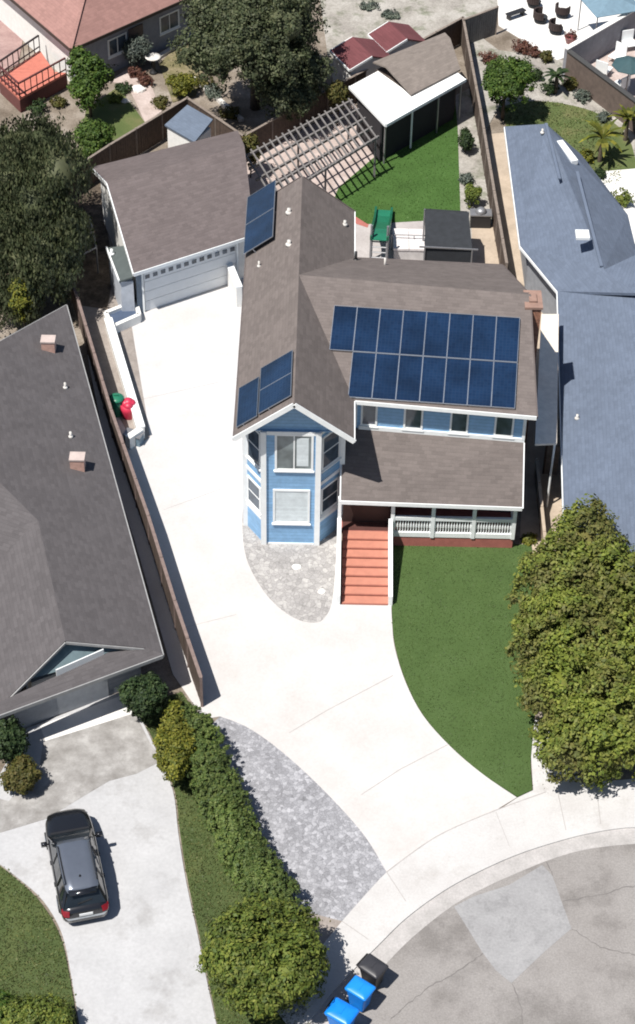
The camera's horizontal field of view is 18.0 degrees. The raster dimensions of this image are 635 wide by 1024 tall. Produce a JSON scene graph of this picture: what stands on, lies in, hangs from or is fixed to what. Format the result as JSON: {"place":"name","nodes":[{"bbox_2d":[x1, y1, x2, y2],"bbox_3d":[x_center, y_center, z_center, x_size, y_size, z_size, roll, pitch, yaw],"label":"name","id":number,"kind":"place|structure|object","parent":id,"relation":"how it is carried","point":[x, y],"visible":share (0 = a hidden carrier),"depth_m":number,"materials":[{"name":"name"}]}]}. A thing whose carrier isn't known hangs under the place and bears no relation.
{"place":"outdoors","nodes":[
{"label":"outdoors","id":0,"kind":"place"},
{"bbox_2d":[0,20,22,70],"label":"patio","id":1,"kind":"structure","parent":0,"point":[10,40],"depth_m":124.49,"materials":[{"name":"beige concrete"}]},
{"bbox_2d":[0,866,77,1023],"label":"neighbour lawn","id":2,"kind":"structure","parent":0,"point":[55,941],"depth_m":75.83,"materials":[{"name":"green plant"}]},
{"bbox_2d":[0,993,76,1023],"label":"shrub","id":3,"kind":"object","parent":2,"relation":"on","point":[29,1010],"visible":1,"depth_m":72.33,"materials":[{"name":"green plant"}]},
{"bbox_2d":[40,696,131,740],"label":"bright threshold","id":4,"kind":"object","parent":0,"point":[107,711],"visible":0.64,"depth_m":84.21,"materials":[{"name":"white concrete"}]},
{"bbox_2d":[0,690,215,1023],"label":"neighbour driveway","id":5,"kind":"structure","parent":0,"point":[134,952],"depth_m":77.23,"materials":[{"name":"concrete"}]},
{"bbox_2d":[0,715,30,764],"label":"shrub","id":6,"kind":"object","parent":5,"relation":"on","point":[14,741],"visible":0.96,"depth_m":80.90,"materials":[{"name":"green plant"}]},
{"bbox_2d":[0,754,42,794],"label":"shrub","id":7,"kind":"object","parent":5,"relation":"on","point":[22,774],"visible":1,"depth_m":80.47,"materials":[{"name":"green plant"}]},
{"bbox_2d":[41,808,108,922],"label":"parked car","id":8,"kind":"object","parent":5,"relation":"on","point":[70,842],"visible":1,"depth_m":76.68,"materials":[{"name":"black paint"}]},
{"bbox_2d":[109,66,161,121],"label":"yard path","id":9,"kind":"structure","parent":0,"point":[147,109],"depth_m":120.21,"materials":[{"name":"concrete"}]},
{"bbox_2d":[159,39,202,101],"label":"yard lawn","id":10,"kind":"structure","parent":0,"point":[165,63],"depth_m":122.56,"materials":[{"name":"beige plant"}]},
{"bbox_2d":[164,70,198,97],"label":"shrub","id":11,"kind":"object","parent":10,"relation":"on","point":[182,83],"visible":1,"depth_m":119.58,"materials":[{"name":"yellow plant"}]},
{"bbox_2d":[145,691,309,1023],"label":"verge lawn","id":12,"kind":"structure","parent":0,"point":[212,866],"depth_m":78.37,"materials":[{"name":"green plant"}]},
{"bbox_2d":[152,699,197,781],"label":"shrub","id":13,"kind":"object","parent":12,"relation":"on","point":[173,742],"visible":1,"depth_m":80.75,"materials":[{"name":"yellow plant"}]},
{"bbox_2d":[179,701,300,903],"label":"hedge","id":14,"kind":"object","parent":12,"relation":"on","point":[231,825],"visible":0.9,"depth_m":78.53,"materials":[{"name":"green plant"}]},
{"bbox_2d":[193,889,330,1022],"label":"broadleaf tree","id":15,"kind":"object","parent":12,"relation":"on","point":[265,956],"visible":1,"depth_m":71.84,"materials":[{"name":"green plant"}]},
{"bbox_2d":[242,514,336,622],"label":"front paving","id":16,"kind":"structure","parent":0,"point":[287,588],"depth_m":90.78,"materials":[{"name":"stone"}]},
{"bbox_2d":[88,279,516,871],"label":"driveway","id":17,"kind":"structure","parent":0,"point":[274,675],"depth_m":87.91,"materials":[{"name":"concrete"}]},
{"bbox_2d":[103,299,141,332],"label":"planter box","id":18,"kind":"object","parent":17,"relation":"on","point":[123,320],"visible":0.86,"depth_m":103.86,"materials":[{"name":"white paint"}]},
{"bbox_2d":[104,317,144,449],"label":"retaining wall","id":19,"kind":"structure","parent":17,"relation":"on","point":[126,381],"depth_m":99.56,"materials":[{"name":"white paint"}]},
{"bbox_2d":[226,263,242,306],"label":"screen wall","id":20,"kind":"structure","parent":17,"relation":"on","point":[234,284],"depth_m":105.12,"materials":[{"name":"white paint"}]},
{"bbox_2d":[247,102,373,196],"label":"pergola patio","id":21,"kind":"structure","parent":0,"point":[339,174],"depth_m":115.55,"materials":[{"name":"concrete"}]},
{"bbox_2d":[242,132,260,177],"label":"shrub","id":22,"kind":"object","parent":21,"relation":"on","point":[250,142],"visible":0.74,"depth_m":112.40,"materials":[{"name":"green plant"}]},
{"bbox_2d":[245,98,378,190],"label":"pergola","id":23,"kind":"object","parent":21,"relation":"on","point":[310,149],"visible":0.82,"depth_m":111.88,"materials":[{"name":"grey wood"}]},
{"bbox_2d":[325,79,350,125],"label":"shrub","id":24,"kind":"object","parent":21,"relation":"on","point":[337,92],"visible":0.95,"depth_m":116.41,"materials":[{"name":"green plant"}]},
{"bbox_2d":[0,0,634,1023],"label":"ground","id":25,"kind":"structure","parent":0,"point":[234,96],"depth_m":118.70,"materials":[{"name":"beige soil"}]},
{"bbox_2d":[7,276,34,326],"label":"shrub","id":26,"kind":"object","parent":25,"relation":"on","point":[18,298],"visible":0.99,"depth_m":100.59,"materials":[{"name":"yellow plant"}]},
{"bbox_2d":[0,229,61,330],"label":"pepper tree","id":27,"kind":"object","parent":25,"relation":"on","point":[27,266],"visible":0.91,"depth_m":100.97,"materials":[{"name":"green plant"}]},
{"bbox_2d":[0,35,67,112],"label":"deck","id":28,"kind":"structure","parent":25,"relation":"on","point":[24,83],"depth_m":119.75,"materials":[{"name":"red wood"}]},
{"bbox_2d":[0,108,96,244],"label":"pepper tree","id":29,"kind":"object","parent":25,"relation":"on","point":[41,167],"visible":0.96,"depth_m":102.88,"materials":[{"name":"green plant"}]},
{"bbox_2d":[21,200,96,307],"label":"pepper tree","id":30,"kind":"object","parent":25,"relation":"on","point":[68,237],"visible":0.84,"depth_m":101.82,"materials":[{"name":"green plant"}]},
{"bbox_2d":[0,714,156,832],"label":"neighbour apron","id":31,"kind":"object","parent":25,"relation":"on","point":[75,766],"visible":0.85,"depth_m":82.38,"materials":[{"name":"concrete"}]},
{"bbox_2d":[0,305,163,727],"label":"house","id":32,"kind":"structure","parent":25,"relation":"on","point":[78,628],"depth_m":86.92,"materials":[{"name":"grey"}]},
{"bbox_2d":[14,679,108,727],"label":"garage door","id":33,"kind":"structure","parent":32,"relation":"in","point":[33,715],"depth_m":84.09,"materials":[{"name":"grey metal"}]},
{"bbox_2d":[72,180,110,308],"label":"side mulch","id":34,"kind":"object","parent":25,"relation":"on","point":[93,285],"visible":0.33,"depth_m":107.84,"materials":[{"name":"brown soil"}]},
{"bbox_2d":[0,0,200,81],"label":"house","id":35,"kind":"structure","parent":25,"relation":"on","point":[104,29],"depth_m":121.09,"materials":[{"name":"ceramic"}]},
{"bbox_2d":[107,32,126,59],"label":"window","id":36,"kind":"structure","parent":35,"relation":"in","point":[115,44],"depth_m":121.42,"materials":[{"name":"white glass"}]},
{"bbox_2d":[159,9,180,35],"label":"window","id":37,"kind":"structure","parent":35,"relation":"in","point":[169,22],"depth_m":123.61,"materials":[{"name":"white glass"}]},
{"bbox_2d":[77,87,143,158],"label":"yard garden","id":38,"kind":"object","parent":25,"relation":"on","point":[123,118],"visible":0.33,"depth_m":118.65,"materials":[{"name":"green plant"}]},
{"bbox_2d":[66,45,114,116],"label":"broadleaf tree","id":39,"kind":"object","parent":38,"relation":"on","point":[90,78],"visible":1,"depth_m":116.05,"materials":[{"name":"green plant"}]},
{"bbox_2d":[71,118,115,157],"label":"shrub","id":40,"kind":"object","parent":38,"relation":"on","point":[93,135],"visible":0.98,"depth_m":114.21,"materials":[{"name":"green plant"}]},
{"bbox_2d":[82,234,149,440],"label":"side yard","id":41,"kind":"structure","parent":25,"relation":"on","point":[94,318],"depth_m":102.11,"materials":[{"name":"concrete"}]},
{"bbox_2d":[68,283,202,706],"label":"fence","id":42,"kind":"object","parent":25,"relation":"on","point":[166,585],"visible":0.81,"depth_m":92.30,"materials":[{"name":"brown wood"}]},
{"bbox_2d":[122,32,152,67],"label":"shrub","id":43,"kind":"object","parent":25,"relation":"on","point":[136,47],"visible":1,"depth_m":121.44,"materials":[{"name":"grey plant"}]},
{"bbox_2d":[116,670,169,723],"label":"shrub","id":44,"kind":"object","parent":25,"relation":"on","point":[144,696],"visible":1,"depth_m":82.61,"materials":[{"name":"green plant"}]},
{"bbox_2d":[69,96,243,196],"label":"fence","id":45,"kind":"object","parent":25,"relation":"on","point":[144,136],"visible":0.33,"depth_m":115.19,"materials":[{"name":"brown wood"}]},
{"bbox_2d":[94,130,249,312],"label":"garage","id":46,"kind":"structure","parent":25,"relation":"on","point":[174,218],"depth_m":104.99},
{"bbox_2d":[144,244,235,310],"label":"garage door","id":47,"kind":"structure","parent":46,"relation":"in","point":[199,274],"depth_m":104.95,"materials":[{"name":"white paint"}]},
{"bbox_2d":[165,105,212,147],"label":"tool shed","id":48,"kind":"structure","parent":25,"relation":"on","point":[186,124],"depth_m":113.31,"materials":[{"name":"blue paint"}]},
{"bbox_2d":[166,0,330,110],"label":"conifer tree","id":49,"kind":"object","parent":25,"relation":"on","point":[264,39],"visible":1,"depth_m":112.83,"materials":[{"name":"green plant"}]},
{"bbox_2d":[254,42,337,121],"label":"conifer tree","id":50,"kind":"object","parent":25,"relation":"on","point":[297,100],"visible":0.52,"depth_m":115.22,"materials":[{"name":"green plant"}]},
{"bbox_2d":[211,716,385,920],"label":"paver strip","id":51,"kind":"object","parent":25,"relation":"on","point":[317,840],"visible":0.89,"depth_m":80.16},
{"bbox_2d":[310,913,341,943],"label":"parkway","id":52,"kind":"structure","parent":25,"relation":"on","point":[327,928],"depth_m":76.75,"materials":[{"name":"concrete"}]},
{"bbox_2d":[243,16,462,160],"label":"fence","id":53,"kind":"object","parent":25,"relation":"on","point":[272,128],"visible":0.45,"depth_m":117.75,"materials":[{"name":"brown wood"}]},
{"bbox_2d":[330,37,389,81],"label":"storage shed","id":54,"kind":"structure","parent":25,"relation":"on","point":[352,56],"depth_m":119.76,"materials":[{"name":"red paint"}]},
{"bbox_2d":[232,176,542,605],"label":"house","id":55,"kind":"structure","parent":25,"relation":"on","point":[383,406],"depth_m":90.27,"materials":[{"name":"brown"}]},
{"bbox_2d":[245,431,260,471],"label":"window","id":56,"kind":"structure","parent":55,"relation":"in","point":[253,455],"depth_m":89.07,"materials":[{"name":"white paint"}]},
{"bbox_2d":[246,475,260,515],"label":"window","id":57,"kind":"structure","parent":55,"relation":"in","point":[253,490],"depth_m":90.99,"materials":[{"name":"grey glass"}]},
{"bbox_2d":[272,489,310,525],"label":"window","id":58,"kind":"structure","parent":55,"relation":"in","point":[290,506],"depth_m":90.59,"materials":[{"name":"white paint"}]},
{"bbox_2d":[274,434,313,472],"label":"window","id":59,"kind":"structure","parent":55,"relation":"in","point":[293,452],"depth_m":88.36,"materials":[{"name":"grey glass"}]},
{"bbox_2d":[320,476,339,516],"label":"window","id":60,"kind":"structure","parent":55,"relation":"in","point":[330,492],"depth_m":90.94,"materials":[{"name":"black glass"}]},
{"bbox_2d":[321,432,341,472],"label":"window","id":61,"kind":"structure","parent":55,"relation":"in","point":[331,442],"depth_m":89.05,"materials":[{"name":"grey glass"}]},
{"bbox_2d":[342,504,389,522],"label":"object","id":62,"kind":"structure","parent":55,"relation":"in","point":[351,513],"depth_m":91.77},
{"bbox_2d":[359,405,377,428],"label":"window","id":63,"kind":"structure","parent":55,"relation":"in","point":[369,414],"depth_m":90.06,"materials":[{"name":"grey glass"}]},
{"bbox_2d":[402,409,423,431],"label":"window","id":64,"kind":"structure","parent":55,"relation":"in","point":[413,419],"depth_m":89.95,"materials":[{"name":"grey glass"}]},
{"bbox_2d":[448,413,468,435],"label":"window","id":65,"kind":"structure","parent":55,"relation":"in","point":[459,423],"depth_m":89.82,"materials":[{"name":"glass"}]},
{"bbox_2d":[492,417,514,439],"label":"window","id":66,"kind":"structure","parent":55,"relation":"in","point":[503,427],"depth_m":89.68,"materials":[{"name":"glass"}]},
{"bbox_2d":[368,21,424,54],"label":"storage shed","id":67,"kind":"structure","parent":25,"relation":"on","point":[390,38],"depth_m":121.14,"materials":[{"name":"red paint"}]},
{"bbox_2d":[373,33,459,111],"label":"garden shed","id":68,"kind":"structure","parent":25,"relation":"on","point":[416,68],"depth_m":117.23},
{"bbox_2d":[297,822,634,1023],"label":"kerb","id":69,"kind":"structure","parent":25,"relation":"on","point":[346,971],"depth_m":77.97,"materials":[{"name":"concrete"}]},
{"bbox_2d":[455,89,492,241],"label":"side bed","id":70,"kind":"object","parent":25,"relation":"on","point":[470,161],"visible":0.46,"depth_m":115.90,"materials":[{"name":"beige gravel"}]},
{"bbox_2d":[470,206,491,227],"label":"barbecue","id":71,"kind":"object","parent":70,"relation":"on","point":[480,216],"visible":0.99,"depth_m":110.41,"materials":[{"name":"metal"}]},
{"bbox_2d":[461,6,498,47],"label":"fence","id":72,"kind":"object","parent":25,"relation":"on","point":[481,25],"visible":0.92,"depth_m":125.12,"materials":[{"name":"grey paint"}]},
{"bbox_2d":[461,16,507,268],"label":"fence","id":73,"kind":"object","parent":25,"relation":"on","point":[487,166],"visible":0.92,"depth_m":114.55,"materials":[{"name":"brown wood"}]},
{"bbox_2d":[486,133,523,285],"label":"walk","id":74,"kind":"structure","parent":25,"relation":"on","point":[498,156],"depth_m":112.88,"materials":[{"name":"beige concrete"}]},
{"bbox_2d":[481,54,537,119],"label":"broadleaf tree","id":75,"kind":"object","parent":25,"relation":"on","point":[512,78],"visible":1,"depth_m":116.55,"materials":[{"name":"green plant"}]},
{"bbox_2d":[534,457,545,542],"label":"fence","id":76,"kind":"object","parent":25,"relation":"on","point":[540,508],"visible":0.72,"depth_m":93.30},
{"bbox_2d":[519,312,561,551],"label":"side walk","id":77,"kind":"structure","parent":25,"relation":"on","point":[530,519],"depth_m":95.26,"materials":[{"name":"beige concrete"}]},
{"bbox_2d":[535,314,558,506],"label":"side awning","id":78,"kind":"object","parent":77,"relation":"on","point":[546,420],"visible":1,"depth_m":94.44,"materials":[{"name":"white paint"}]},
{"bbox_2d":[542,445,559,475],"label":"passage gate","id":79,"kind":"structure","parent":77,"relation":"on","point":[547,459],"depth_m":95.29,"materials":[{"name":"wood"}]},
{"bbox_2d":[506,719,581,805],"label":"lawn side strip","id":80,"kind":"object","parent":25,"relation":"on","point":[539,777],"visible":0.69,"depth_m":82.14,"materials":[{"name":"concrete"}]},
{"bbox_2d":[471,39,634,155],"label":"bed","id":81,"kind":"object","parent":25,"relation":"on","point":[563,95],"visible":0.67,"depth_m":121.38,"materials":[{"name":"beige gravel"}]},
{"bbox_2d":[504,123,634,568],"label":"house","id":82,"kind":"structure","parent":25,"relation":"on","point":[576,243],"depth_m":100.02,"materials":[{"name":"blue"}]},
{"bbox_2d":[504,493,634,791],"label":"broadleaf tree","id":83,"kind":"object","parent":25,"relation":"on","point":[573,622],"visible":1,"depth_m":81.81,"materials":[{"name":"green plant"}]},
{"bbox_2d":[562,12,634,77],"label":"block wall","id":84,"kind":"structure","parent":25,"relation":"on","point":[595,44],"depth_m":123.72,"materials":[{"name":"white paint"}]},
{"bbox_2d":[564,50,634,132],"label":"block wall","id":85,"kind":"structure","parent":25,"relation":"on","point":[608,94],"depth_m":119.78,"materials":[{"name":"brown concrete"}]},
{"bbox_2d":[355,221,424,258],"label":"back patio","id":86,"kind":"structure","parent":0,"point":[362,241],"depth_m":109.86,"materials":[{"name":"concrete"}]},
{"bbox_2d":[369,206,392,258],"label":"slide","id":87,"kind":"object","parent":86,"relation":"on","point":[380,226],"visible":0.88,"depth_m":107.68,"materials":[{"name":"green plastic"}]},
{"bbox_2d":[393,228,424,259],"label":"hot tub","id":88,"kind":"object","parent":86,"relation":"on","point":[406,247],"visible":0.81,"depth_m":108.35,"materials":[{"name":"white plastic"}]},
{"bbox_2d":[419,208,477,262],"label":"gazebo","id":89,"kind":"object","parent":86,"relation":"on","point":[447,235],"visible":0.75,"depth_m":105.75,"materials":[{"name":"grey fabric"}]},
{"bbox_2d":[335,102,460,223],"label":"back lawn","id":90,"kind":"structure","parent":0,"point":[437,170],"depth_m":113.99,"materials":[{"name":"green plant"}]},
{"bbox_2d":[349,70,466,163],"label":"patio cover","id":91,"kind":"object","parent":90,"relation":"on","point":[398,117],"visible":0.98,"depth_m":115.92,"materials":[{"name":"white metal"}]},
{"bbox_2d":[320,0,497,57],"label":"dirt","id":92,"kind":"structure","parent":0,"point":[346,19],"depth_m":127.94,"materials":[{"name":"beige soil"}]},
{"bbox_2d":[277,779,634,1023],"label":"sidewalk","id":93,"kind":"structure","parent":0,"point":[379,907],"depth_m":79.63,"materials":[{"name":"concrete"}]},
{"bbox_2d":[392,543,536,797],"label":"front lawn","id":94,"kind":"structure","parent":0,"point":[483,713],"depth_m":87.38,"materials":[{"name":"green plant"}]},
{"bbox_2d":[472,226,498,263],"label":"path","id":95,"kind":"structure","parent":0,"point":[483,242],"depth_m":109.54,"materials":[{"name":"beige concrete"}]},
{"bbox_2d":[354,844,634,1023],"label":"road","id":96,"kind":"structure","parent":0,"point":[571,976],"depth_m":75.47,"materials":[{"name":"grey asphalt"}]},
{"bbox_2d":[308,828,634,1023],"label":"gutter","id":97,"kind":"object","parent":96,"relation":"on","point":[395,941],"visible":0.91,"depth_m":78.33,"materials":[{"name":"concrete"}]},
{"bbox_2d":[323,997,359,1023],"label":"wheelie bin","id":98,"kind":"object","parent":97,"relation":"on","point":[339,1011],"visible":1,"depth_m":72.51,"materials":[{"name":"blue plastic"}]},
{"bbox_2d":[343,975,375,1011],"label":"wheelie bin","id":99,"kind":"object","parent":97,"relation":"on","point":[359,990],"visible":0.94,"depth_m":73.46,"materials":[{"name":"blue plastic"}]},
{"bbox_2d":[356,953,388,987],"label":"wheelie bin","id":100,"kind":"object","parent":97,"relation":"on","point":[372,968],"visible":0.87,"depth_m":74.14,"materials":[{"name":"black plastic"}]},
{"bbox_2d":[454,865,570,982],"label":"road patch","id":101,"kind":"object","parent":96,"relation":"on","point":[518,927],"visible":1,"depth_m":77.11,"materials":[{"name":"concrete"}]},
{"bbox_2d":[498,0,620,59],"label":"patio","id":102,"kind":"structure","parent":0,"point":[525,27],"depth_m":127.48,"materials":[{"name":"white concrete"}]},
{"bbox_2d":[577,0,634,30],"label":"shade canopy","id":103,"kind":"object","parent":102,"relation":"on","point":[600,8],"visible":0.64,"depth_m":124.20,"materials":[{"name":"blue fabric"}]},
{"bbox_2d":[499,99,634,185],"bbox_3d":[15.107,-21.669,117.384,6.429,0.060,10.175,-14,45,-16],"label":"lawn","id":104,"kind":"structure","parent":0,"point":[625,158],"depth_m":118.59,"materials":[{"name":"green plant"}]},
{"bbox_2d":[579,118,624,162],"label":"palm plant","id":105,"kind":"object","parent":104,"relation":"on","point":[602,133],"visible":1,"depth_m":114.49,"materials":[{"name":"green plant"}]},
{"bbox_2d":[608,104,634,140],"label":"palm plant","id":106,"kind":"object","parent":104,"relation":"on","point":[628,114],"visible":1,"depth_m":116.53,"materials":[{"name":"green plant"}]},
{"bbox_2d":[590,37,634,96],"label":"patio","id":107,"kind":"structure","parent":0,"point":[615,75],"depth_m":123.33,"materials":[{"name":"concrete"}]},
{"bbox_2d":[612,56,634,90],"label":"parasol","id":108,"kind":"object","parent":107,"relation":"on","point":[625,64],"visible":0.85,"depth_m":119.77,"materials":[{"name":"teal fabric"}]},
{"bbox_2d":[601,169,634,241],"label":"patio","id":109,"kind":"structure","parent":0,"point":[626,181],"depth_m":114.14,"materials":[{"name":"white concrete"}]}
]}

